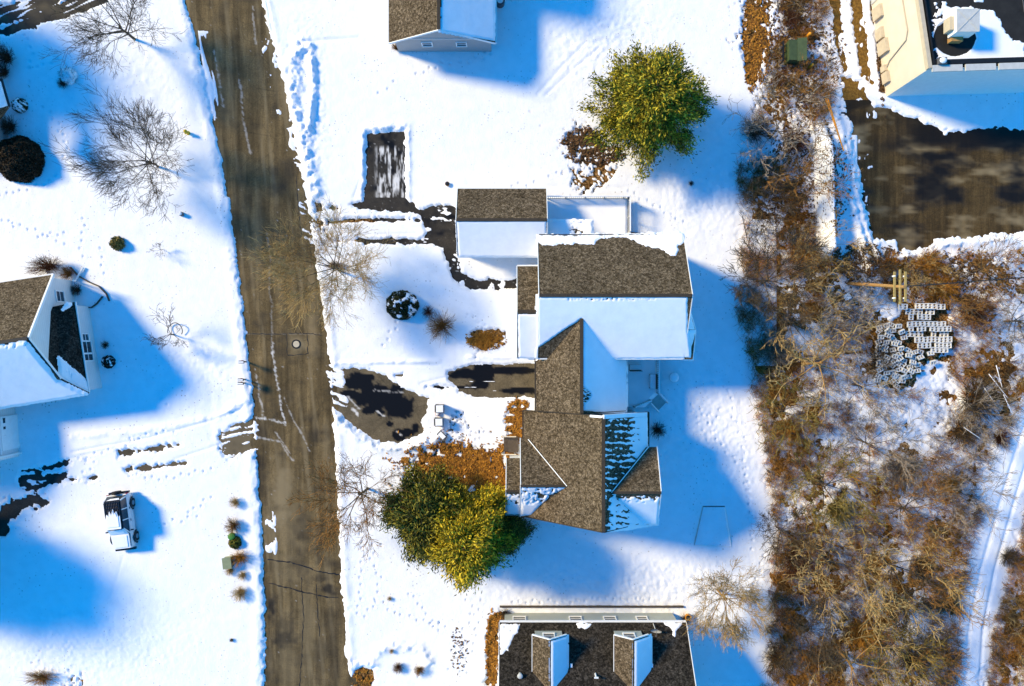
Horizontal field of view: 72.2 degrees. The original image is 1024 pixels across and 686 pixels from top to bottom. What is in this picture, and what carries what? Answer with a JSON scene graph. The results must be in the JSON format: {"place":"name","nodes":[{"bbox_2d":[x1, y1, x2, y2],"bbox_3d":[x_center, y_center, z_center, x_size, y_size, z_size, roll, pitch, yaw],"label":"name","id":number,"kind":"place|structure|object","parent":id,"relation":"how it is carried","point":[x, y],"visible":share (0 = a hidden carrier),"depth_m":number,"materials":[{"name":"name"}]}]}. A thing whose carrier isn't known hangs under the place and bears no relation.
{"place":"outdoors","nodes":[
{"label":"outdoors","id":0,"kind":"place"},
{"bbox_2d":[0,0,106,35],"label":"side road","id":1,"kind":"structure","parent":0,"point":[33,17],"depth_m":60.02,"materials":[{"name":"asphalt"}]},
{"bbox_2d":[0,421,251,535],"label":"driveway","id":2,"kind":"structure","parent":0,"point":[15,507],"depth_m":60.02,"materials":[{"name":"asphalt"}]},
{"bbox_2d":[185,0,356,685],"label":"street","id":3,"kind":"structure","parent":0,"point":[293,415],"depth_m":60.01,"materials":[{"name":"asphalt"}]},
{"bbox_2d":[247,177,338,685],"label":"street cracks","id":4,"kind":"object","parent":3,"relation":"on","point":[289,561],"visible":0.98,"depth_m":60.01,"materials":[{"name":"black"}]},
{"bbox_2d":[314,132,516,290],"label":"driveway","id":5,"kind":"structure","parent":0,"point":[385,188],"depth_m":60.02,"materials":[{"name":"asphalt"}]},
{"bbox_2d":[337,363,534,442],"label":"driveway","id":6,"kind":"structure","parent":0,"point":[382,408],"depth_m":60.02,"materials":[{"name":"asphalt"}]},
{"bbox_2d":[387,0,496,51],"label":"house","id":7,"kind":"structure","parent":0,"point":[441,25],"depth_m":56.50,"materials":[{"name":"brown"}]},
{"bbox_2d":[0,0,1023,685],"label":"snow ground","id":8,"kind":"structure","parent":0,"point":[84,600],"depth_m":59.88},
{"bbox_2d":[103,490,138,550],"bbox_3d":[-32.943,14.955,58.935,2.300,2.050,5.070,-7,90,0],"label":"parked car","id":9,"kind":"object","parent":8,"relation":"on","point":[121,530],"visible":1,"depth_m":58.69,"materials":[{"name":"white paint"}]},
{"bbox_2d":[747,369,834,457],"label":"bare tree","id":10,"kind":"object","parent":8,"relation":"on","point":[778,411],"visible":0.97,"depth_m":57.16,"materials":[{"name":"brown plant"}]},
{"bbox_2d":[778,126,811,155],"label":"wild bush","id":11,"kind":"object","parent":8,"relation":"on","point":[799,143],"visible":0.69,"depth_m":59.30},
{"bbox_2d":[766,589,862,679],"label":"bare tree","id":12,"kind":"object","parent":8,"relation":"on","point":[828,622],"visible":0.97,"depth_m":56.93,"materials":[{"name":"brown plant"}]},
{"bbox_2d":[71,0,1023,685],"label":"soil ground","id":13,"kind":"structure","parent":0,"point":[939,316],"depth_m":60.05,"materials":[{"name":"brown soil"}]},
{"bbox_2d":[0,78,10,141],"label":"house","id":14,"kind":"structure","parent":13,"relation":"on","point":[5,106],"depth_m":57.03,"materials":[{"name":"white"}]},
{"bbox_2d":[0,42,14,69],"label":"shrub","id":15,"kind":"object","parent":13,"relation":"on","point":[5,57],"visible":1,"depth_m":59.30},
{"bbox_2d":[0,114,17,136],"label":"shrub","id":16,"kind":"object","parent":13,"relation":"on","point":[9,126],"visible":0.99,"depth_m":59.35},
{"bbox_2d":[11,97,27,112],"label":"shrub","id":17,"kind":"object","parent":13,"relation":"on","point":[19,105],"visible":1,"depth_m":59.39,"materials":[{"name":"green plant"}]},
{"bbox_2d":[0,135,45,182],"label":"yew bush","id":18,"kind":"object","parent":13,"relation":"on","point":[28,156],"visible":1,"depth_m":58.69,"materials":[{"name":"black plant"}]},
{"bbox_2d":[16,669,58,685],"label":"weed clump","id":19,"kind":"object","parent":13,"relation":"on","point":[39,677],"visible":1,"depth_m":59.57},
{"bbox_2d":[20,254,61,276],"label":"shrub","id":20,"kind":"object","parent":13,"relation":"on","point":[47,266],"visible":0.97,"depth_m":59.06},
{"bbox_2d":[0,267,101,460],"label":"house","id":21,"kind":"structure","parent":13,"relation":"on","point":[48,352],"depth_m":56.34,"materials":[{"name":"brown"}]},
{"bbox_2d":[0,414,19,450],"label":"roof","id":22,"kind":"structure","parent":21,"relation":"in","point":[8,424],"depth_m":58.80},
{"bbox_2d":[57,64,77,84],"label":"shrub","id":23,"kind":"object","parent":13,"relation":"on","point":[67,75],"visible":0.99,"depth_m":59.47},
{"bbox_2d":[101,355,115,368],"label":"shrub","id":24,"kind":"object","parent":13,"relation":"on","point":[107,361],"visible":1,"depth_m":59.52,"materials":[{"name":"green plant"}]},
{"bbox_2d":[38,0,186,79],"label":"bare tree","id":25,"kind":"object","parent":13,"relation":"on","point":[99,34],"visible":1,"depth_m":55.16,"materials":[{"name":"brown plant"}]},
{"bbox_2d":[37,73,193,223],"bbox_3d":[-30.072,-14.765,55.955,11.019,8.220,9.621,24,90,0],"label":"bare tree","id":26,"kind":"object","parent":13,"relation":"on","point":[147,164],"visible":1,"depth_m":55.27,"materials":[{"name":"grey plant"}]},
{"bbox_2d":[109,236,125,250],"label":"shrub","id":27,"kind":"object","parent":13,"relation":"on","point":[116,242],"visible":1,"depth_m":59.39,"materials":[{"name":"green plant"}]},
{"bbox_2d":[140,303,187,349],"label":"bare tree","id":28,"kind":"object","parent":13,"relation":"on","point":[163,344],"visible":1,"depth_m":57.91,"materials":[{"name":"brown plant"}]},
{"bbox_2d":[222,556,233,568],"bbox_3d":[-24.062,18.562,59.590,0.740,0.760,0.940,-7,90,0],"label":"utility box","id":29,"kind":"object","parent":13,"relation":"on","point":[227,563],"visible":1,"depth_m":59.21,"materials":[{"name":"green metal"}]},
{"bbox_2d":[225,517,240,534],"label":"shrub","id":30,"kind":"object","parent":13,"relation":"on","point":[232,526],"visible":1,"depth_m":59.48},
{"bbox_2d":[230,584,246,607],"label":"grass tuft","id":31,"kind":"object","parent":13,"relation":"on","point":[240,592],"visible":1,"depth_m":59.52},
{"bbox_2d":[227,548,250,573],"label":"shrub","id":32,"kind":"object","parent":13,"relation":"on","point":[240,558],"visible":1,"depth_m":59.45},
{"bbox_2d":[239,194,399,331],"bbox_3d":[-14.922,-6.215,55.657,11.531,8.702,11.034,37,90,0],"label":"bare tree","id":33,"kind":"object","parent":13,"relation":"on","point":[318,252],"visible":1,"depth_m":54.66,"materials":[{"name":"brown plant"}]},
{"bbox_2d":[285,450,406,569],"bbox_3d":[-12.563,12.441,55.439,9.642,9.213,8.842,-4,90,0],"label":"bare tree","id":34,"kind":"object","parent":13,"relation":"on","point":[361,493],"visible":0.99,"depth_m":53.92,"materials":[{"name":"brown plant"}]},
{"bbox_2d":[386,290,419,319],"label":"boxwood","id":35,"kind":"object","parent":13,"relation":"on","point":[402,305],"visible":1,"depth_m":58.86,"materials":[{"name":"green plant"}]},
{"bbox_2d":[378,458,478,574],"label":"pine tree","id":36,"kind":"object","parent":13,"relation":"on","point":[419,501],"visible":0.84,"depth_m":54.35,"materials":[{"name":"green plant"}]},
{"bbox_2d":[422,308,456,343],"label":"shrub","id":37,"kind":"object","parent":13,"relation":"on","point":[441,324],"visible":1,"depth_m":59.12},
{"bbox_2d":[411,477,520,595],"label":"pine tree","id":38,"kind":"object","parent":13,"relation":"on","point":[469,540],"visible":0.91,"depth_m":52.95,"materials":[{"name":"green plant"}]},
{"bbox_2d":[464,328,499,352],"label":"shrub","id":39,"kind":"object","parent":13,"relation":"on","point":[481,340],"visible":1,"depth_m":59.75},
{"bbox_2d":[494,505,539,561],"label":"pine tree","id":40,"kind":"object","parent":13,"relation":"on","point":[520,524],"visible":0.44,"depth_m":56.71,"materials":[{"name":"green plant"}]},
{"bbox_2d":[352,0,771,685],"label":"fallen leaves","id":41,"kind":"object","parent":13,"relation":"on","point":[752,16],"depth_m":59.93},
{"bbox_2d":[455,187,695,532],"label":"house","id":42,"kind":"structure","parent":13,"relation":"on","point":[595,312],"depth_m":53.83,"materials":[{"name":"brown"}]},
{"bbox_2d":[500,605,683,607],"bbox_3d":[6.775,22.420,59.880,15.650,0.300,0.140,0,90,0],"label":"garden edging","id":43,"kind":"object","parent":13,"relation":"on","point":[587,606],"visible":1,"depth_m":59.73,"materials":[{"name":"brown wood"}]},
{"bbox_2d":[547,195,637,233],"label":"deck","id":44,"kind":"structure","parent":13,"relation":"on","point":[609,214],"depth_m":59.08,"materials":[{"name":"white wood"}]},
{"bbox_2d":[498,613,695,685],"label":"house","id":45,"kind":"structure","parent":13,"relation":"on","point":[583,649],"depth_m":54.91,"materials":[{"name":"grey"}]},
{"bbox_2d":[571,30,720,183],"bbox_3d":[10.859,-18.776,55.738,11.050,8.736,10.915,33,90,0],"label":"tree","id":46,"kind":"object","parent":13,"relation":"on","point":[652,101],"visible":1,"depth_m":53.88,"materials":[{"name":"green plant"}]},
{"bbox_2d":[627,359,668,412],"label":"deck","id":47,"kind":"structure","parent":13,"relation":"on","point":[641,393],"depth_m":58.90,"materials":[{"name":"white wood"}]},
{"bbox_2d":[649,420,666,439],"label":"shrub","id":48,"kind":"object","parent":13,"relation":"on","point":[657,429],"visible":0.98,"depth_m":59.37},
{"bbox_2d":[694,506,731,546],"bbox_3d":[17.139,15.564,59.620,3.290,0.752,3.673,0,90,0],"label":"goal frame","id":49,"kind":"object","parent":13,"relation":"on","point":[727,526],"visible":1,"depth_m":59.61,"materials":[{"name":"grey plastic"}]},
{"bbox_2d":[680,556,777,656],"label":"bare tree","id":50,"kind":"object","parent":13,"relation":"on","point":[729,628],"visible":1,"depth_m":55.86,"materials":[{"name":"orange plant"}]},
{"bbox_2d":[450,0,1022,675],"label":"brown leaves","id":51,"kind":"object","parent":13,"relation":"on","point":[574,146],"visible":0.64,"depth_m":59.91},
{"bbox_2d":[739,107,776,148],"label":"wild bush","id":52,"kind":"object","parent":13,"relation":"on","point":[755,134],"visible":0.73,"depth_m":59.29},
{"bbox_2d":[717,213,834,334],"bbox_3d":[21.298,-5.630,56.816,9.648,6.603,8.906,22,90,0],"label":"bare tree","id":53,"kind":"object","parent":13,"relation":"on","point":[796,268],"visible":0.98,"depth_m":56.01,"materials":[{"name":"brown plant"}]},
{"bbox_2d":[741,159,811,238],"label":"bare tree","id":54,"kind":"object","parent":13,"relation":"on","point":[771,219],"visible":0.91,"depth_m":57.50,"materials":[{"name":"brown plant"}]},
{"bbox_2d":[756,329,800,374],"bbox_3d":[22.451,0.589,59.209,4.025,1.684,4.048,-37,90,0],"label":"wild bush","id":55,"kind":"object","parent":13,"relation":"on","point":[778,354],"visible":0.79,"depth_m":59.28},
{"bbox_2d":[769,66,788,85],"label":"wild bush","id":56,"kind":"object","parent":13,"relation":"on","point":[781,71],"visible":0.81,"depth_m":59.47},
{"bbox_2d":[759,641,800,681],"bbox_3d":[22.666,26.768,59.301,3.926,1.541,3.862,18,90,0],"label":"wild bush","id":57,"kind":"object","parent":13,"relation":"on","point":[772,663],"visible":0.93,"depth_m":59.29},
{"bbox_2d":[722,68,839,180],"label":"bare tree","id":58,"kind":"object","parent":13,"relation":"on","point":[776,130],"visible":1,"depth_m":55.85,"materials":[{"name":"brown plant"}]},
{"bbox_2d":[752,504,825,573],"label":"bare tree","id":59,"kind":"object","parent":13,"relation":"on","point":[781,530],"visible":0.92,"depth_m":57.45,"materials":[{"name":"brown plant"}]},
{"bbox_2d":[777,7,800,28],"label":"wild bush","id":60,"kind":"object","parent":13,"relation":"on","point":[790,20],"visible":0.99,"depth_m":59.52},
{"bbox_2d":[778,37,806,67],"bbox_3d":[23.683,-24.562,59.250,1.910,1.500,2.000,0,90,0],"label":"transformer box","id":61,"kind":"object","parent":13,"relation":"on","point":[794,49],"visible":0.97,"depth_m":58.73,"materials":[{"name":"metal"}]},
{"bbox_2d":[773,413,811,446],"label":"wild bush","id":62,"kind":"object","parent":13,"relation":"on","point":[788,429],"visible":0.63,"depth_m":59.44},
{"bbox_2d":[779,547,816,587],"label":"wild bush","id":63,"kind":"object","parent":13,"relation":"on","point":[803,562],"visible":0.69,"depth_m":59.28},
{"bbox_2d":[788,234,822,278],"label":"wild bush","id":64,"kind":"object","parent":13,"relation":"on","point":[816,243],"visible":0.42,"depth_m":59.37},
{"bbox_2d":[759,255,857,372],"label":"bare tree","id":65,"kind":"object","parent":13,"relation":"on","point":[808,344],"visible":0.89,"depth_m":56.20,"materials":[{"name":"brown plant"}]},
{"bbox_2d":[765,119,861,203],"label":"bare tree","id":66,"kind":"object","parent":13,"relation":"on","point":[826,184],"visible":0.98,"depth_m":56.37,"materials":[{"name":"brown plant"}]},
{"bbox_2d":[776,46,851,128],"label":"bare tree","id":67,"kind":"object","parent":13,"relation":"on","point":[813,89],"visible":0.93,"depth_m":57.00,"materials":[{"name":"brown plant"}]},
{"bbox_2d":[786,207,878,279],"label":"bare tree","id":68,"kind":"object","parent":13,"relation":"on","point":[851,244],"visible":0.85,"depth_m":57.07,"materials":[{"name":"brown plant"}]},
{"bbox_2d":[767,288,899,432],"bbox_3d":[24.080,0.890,55.319,11.095,9.647,10.269,-23,90,0],"label":"bare tree","id":69,"kind":"object","parent":13,"relation":"on","point":[819,363],"visible":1,"depth_m":54.90,"materials":[{"name":"orange plant"}]},
{"bbox_2d":[782,436,890,548],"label":"bare tree","id":70,"kind":"object","parent":13,"relation":"on","point":[813,509],"visible":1,"depth_m":56.34,"materials":[{"name":"brown plant"}]},
{"bbox_2d":[818,492,857,532],"bbox_3d":[27.611,14.369,59.240,3.644,1.662,3.428,7,90,0],"label":"wild bush","id":71,"kind":"object","parent":13,"relation":"on","point":[833,513],"visible":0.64,"depth_m":59.30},
{"bbox_2d":[781,514,897,653],"bbox_3d":[26.385,18.835,56.725,11.198,6.730,8.820,29,90,0],"label":"bare tree","id":72,"kind":"object","parent":13,"relation":"on","point":[819,554],"visible":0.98,"depth_m":55.75,"materials":[{"name":"brown plant"}]},
{"bbox_2d":[801,273,896,363],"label":"bare tree","id":73,"kind":"object","parent":13,"relation":"on","point":[859,314],"visible":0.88,"depth_m":56.45,"materials":[{"name":"brown plant"}]},
{"bbox_2d":[840,617,888,667],"bbox_3d":[29.571,24.934,59.259,4.273,1.636,4.655,-30,90,0],"label":"wild bush","id":74,"kind":"object","parent":13,"relation":"on","point":[859,642],"visible":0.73,"depth_m":59.30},
{"bbox_2d":[807,619,933,685],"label":"bare tree","id":75,"kind":"object","parent":13,"relation":"on","point":[850,663],"visible":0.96,"depth_m":56.05,"materials":[{"name":"orange plant"}]},
{"bbox_2d":[843,235,898,300],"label":"bare tree","id":76,"kind":"object","parent":13,"relation":"on","point":[878,273],"visible":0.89,"depth_m":57.98,"materials":[{"name":"brown plant"}]},
{"bbox_2d":[830,346,918,436],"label":"bare tree","id":77,"kind":"object","parent":13,"relation":"on","point":[873,403],"visible":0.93,"depth_m":56.85,"materials":[{"name":"brown plant"}]},
{"bbox_2d":[847,269,906,304],"bbox_3d":[28.542,-4.163,55.752,0.947,8.732,2.595,0,90,0],"label":"utility pole","id":78,"kind":"object","parent":13,"relation":"on","point":[894,286],"visible":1,"depth_m":52.44,"materials":[{"name":"brown wood"}]},
{"bbox_2d":[907,277,1023,286],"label":"power cable","id":79,"kind":"object","parent":78,"relation":"attached to","point":[965,282],"visible":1,"depth_m":52.65,"materials":[{"name":"black metal"}]},
{"bbox_2d":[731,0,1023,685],"bbox_3d":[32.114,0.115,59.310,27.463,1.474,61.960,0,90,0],"label":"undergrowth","id":80,"kind":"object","parent":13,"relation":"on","point":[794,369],"visible":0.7,"depth_m":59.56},
{"bbox_2d":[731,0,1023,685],"bbox_3d":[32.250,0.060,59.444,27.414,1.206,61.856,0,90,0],"label":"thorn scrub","id":81,"kind":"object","parent":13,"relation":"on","point":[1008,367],"visible":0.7,"depth_m":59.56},
{"bbox_2d":[733,1,1023,685],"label":"dead grass","id":82,"kind":"structure","parent":13,"relation":"on","point":[957,600],"depth_m":59.57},
{"bbox_2d":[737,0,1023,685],"bbox_3d":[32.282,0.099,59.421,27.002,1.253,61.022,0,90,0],"label":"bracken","id":83,"kind":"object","parent":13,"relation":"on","point":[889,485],"visible":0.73,"depth_m":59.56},
{"bbox_2d":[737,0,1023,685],"bbox_3d":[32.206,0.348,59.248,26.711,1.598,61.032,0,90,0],"label":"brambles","id":84,"kind":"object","parent":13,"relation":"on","point":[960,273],"visible":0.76,"depth_m":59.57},
{"bbox_2d":[863,338,898,376],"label":"wild bush","id":85,"kind":"object","parent":13,"relation":"on","point":[880,358],"visible":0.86,"depth_m":59.41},
{"bbox_2d":[834,398,933,496],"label":"bare tree","id":86,"kind":"object","parent":13,"relation":"on","point":[869,444],"visible":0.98,"depth_m":56.38,"materials":[{"name":"brown plant"}]},
{"bbox_2d":[878,248,905,274],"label":"wild bush","id":87,"kind":"object","parent":13,"relation":"on","point":[890,262],"visible":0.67,"depth_m":59.31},
{"bbox_2d":[850,612,952,685],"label":"bare tree","id":88,"kind":"object","parent":13,"relation":"on","point":[900,650],"visible":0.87,"depth_m":56.82,"materials":[{"name":"brown plant"}]},
{"bbox_2d":[877,442,929,489],"bbox_3d":[33.096,10.561,59.176,4.644,1.684,4.670,-9,90,0],"label":"wild bush","id":89,"kind":"object","parent":13,"relation":"on","point":[897,467],"visible":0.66,"depth_m":59.26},
{"bbox_2d":[876,582,953,652],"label":"bare tree","id":90,"kind":"object","parent":13,"relation":"on","point":[927,603],"visible":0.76,"depth_m":57.33,"materials":[{"name":"brown plant"}]},
{"bbox_2d":[897,640,935,684],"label":"wild bush","id":91,"kind":"object","parent":13,"relation":"on","point":[914,661],"visible":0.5,"depth_m":59.15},
{"bbox_2d":[838,525,996,645],"bbox_3d":[31.826,18.986,56.441,12.318,7.403,9.702,-7,90,0],"label":"bare tree","id":92,"kind":"object","parent":13,"relation":"on","point":[886,564],"visible":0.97,"depth_m":55.32,"materials":[{"name":"brown plant"}]},
{"bbox_2d":[863,457,972,563],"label":"bare tree","id":93,"kind":"object","parent":13,"relation":"on","point":[941,491],"visible":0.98,"depth_m":55.99,"materials":[{"name":"brown plant"}]},
{"bbox_2d":[901,244,961,294],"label":"bare tree","id":94,"kind":"object","parent":13,"relation":"on","point":[919,273],"visible":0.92,"depth_m":57.86,"materials":[{"name":"brown plant"}]},
{"bbox_2d":[915,245,951,281],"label":"wild bush","id":95,"kind":"object","parent":13,"relation":"on","point":[933,259],"visible":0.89,"depth_m":59.42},
{"bbox_2d":[896,638,979,685],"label":"bare tree","id":96,"kind":"object","parent":13,"relation":"on","point":[948,675],"visible":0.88,"depth_m":56.85,"materials":[{"name":"brown plant"}]},
{"bbox_2d":[910,441,972,495],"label":"bare tree","id":97,"kind":"object","parent":13,"relation":"on","point":[939,464],"visible":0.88,"depth_m":57.53,"materials":[{"name":"brown plant"}]},
{"bbox_2d":[892,533,995,632],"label":"bare tree","id":98,"kind":"object","parent":13,"relation":"on","point":[937,593],"visible":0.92,"depth_m":56.12,"materials":[{"name":"brown plant"}]},
{"bbox_2d":[926,264,962,307],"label":"wild bush","id":99,"kind":"object","parent":13,"relation":"on","point":[937,292],"visible":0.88,"depth_m":59.34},
{"bbox_2d":[871,0,1023,96],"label":"commercial building","id":100,"kind":"structure","parent":13,"relation":"on","point":[911,38],"depth_m":54.41,"materials":[{"name":"metal"}]},
{"bbox_2d":[943,9,979,43],"bbox_3d":[33.910,-23.962,53.087,1.950,1.525,1.975,0,90,0],"label":"rooftop unit","id":101,"kind":"object","parent":100,"relation":"on","point":[959,25],"visible":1,"depth_m":52.36,"materials":[{"name":"metal"}]},
{"bbox_2d":[943,413,981,454],"bbox_3d":[38.307,7.578,59.301,3.862,1.541,3.926,-16,90,0],"label":"wild bush","id":102,"kind":"object","parent":13,"relation":"on","point":[964,435],"visible":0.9,"depth_m":59.32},
{"bbox_2d":[926,444,1020,541],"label":"bare tree","id":103,"kind":"object","parent":13,"relation":"on","point":[979,506],"visible":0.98,"depth_m":56.42,"materials":[{"name":"brown plant"}]},
{"bbox_2d":[948,370,1009,427],"bbox_3d":[39.260,4.943,58.996,5.562,2.055,5.470,-15,90,0],"label":"wild bush","id":104,"kind":"object","parent":13,"relation":"on","point":[978,398],"visible":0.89,"depth_m":59.03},
{"bbox_2d":[956,292,1003,334],"bbox_3d":[39.423,-2.662,59.290,4.278,1.480,4.060,9,90,0],"label":"wild bush","id":105,"kind":"object","parent":13,"relation":"on","point":[976,314],"visible":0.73,"depth_m":59.33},
{"bbox_2d":[939,374,1023,463],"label":"bare tree","id":106,"kind":"object","parent":13,"relation":"on","point":[1003,416],"visible":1,"depth_m":56.89,"materials":[{"name":"brown plant"}]},
{"bbox_2d":[945,278,1021,344],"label":"bare tree","id":107,"kind":"object","parent":13,"relation":"on","point":[987,315],"visible":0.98,"depth_m":57.05,"materials":[{"name":"brown plant"}]},
{"bbox_2d":[958,233,1023,305],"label":"bare tree","id":108,"kind":"object","parent":13,"relation":"on","point":[987,270],"visible":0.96,"depth_m":57.24,"materials":[{"name":"brown plant"}]},
{"bbox_2d":[976,290,1023,370],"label":"bare tree","id":109,"kind":"object","parent":13,"relation":"on","point":[1014,331],"visible":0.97,"depth_m":56.62,"materials":[{"name":"brown plant"}]},
{"bbox_2d":[992,428,1012,451],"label":"wild bush","id":110,"kind":"object","parent":13,"relation":"on","point":[997,439],"visible":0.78,"depth_m":59.49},
{"bbox_2d":[995,545,1023,570],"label":"wild bush","id":111,"kind":"object","parent":13,"relation":"on","point":[1007,555],"visible":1,"depth_m":59.37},
{"bbox_2d":[829,0,883,99],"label":"dirt track","id":112,"kind":"structure","parent":0,"point":[851,91],"depth_m":60.03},
{"bbox_2d":[839,100,1023,250],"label":"parking lot","id":113,"kind":"structure","parent":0,"point":[924,185],"depth_m":60.02,"materials":[{"name":"asphalt"}]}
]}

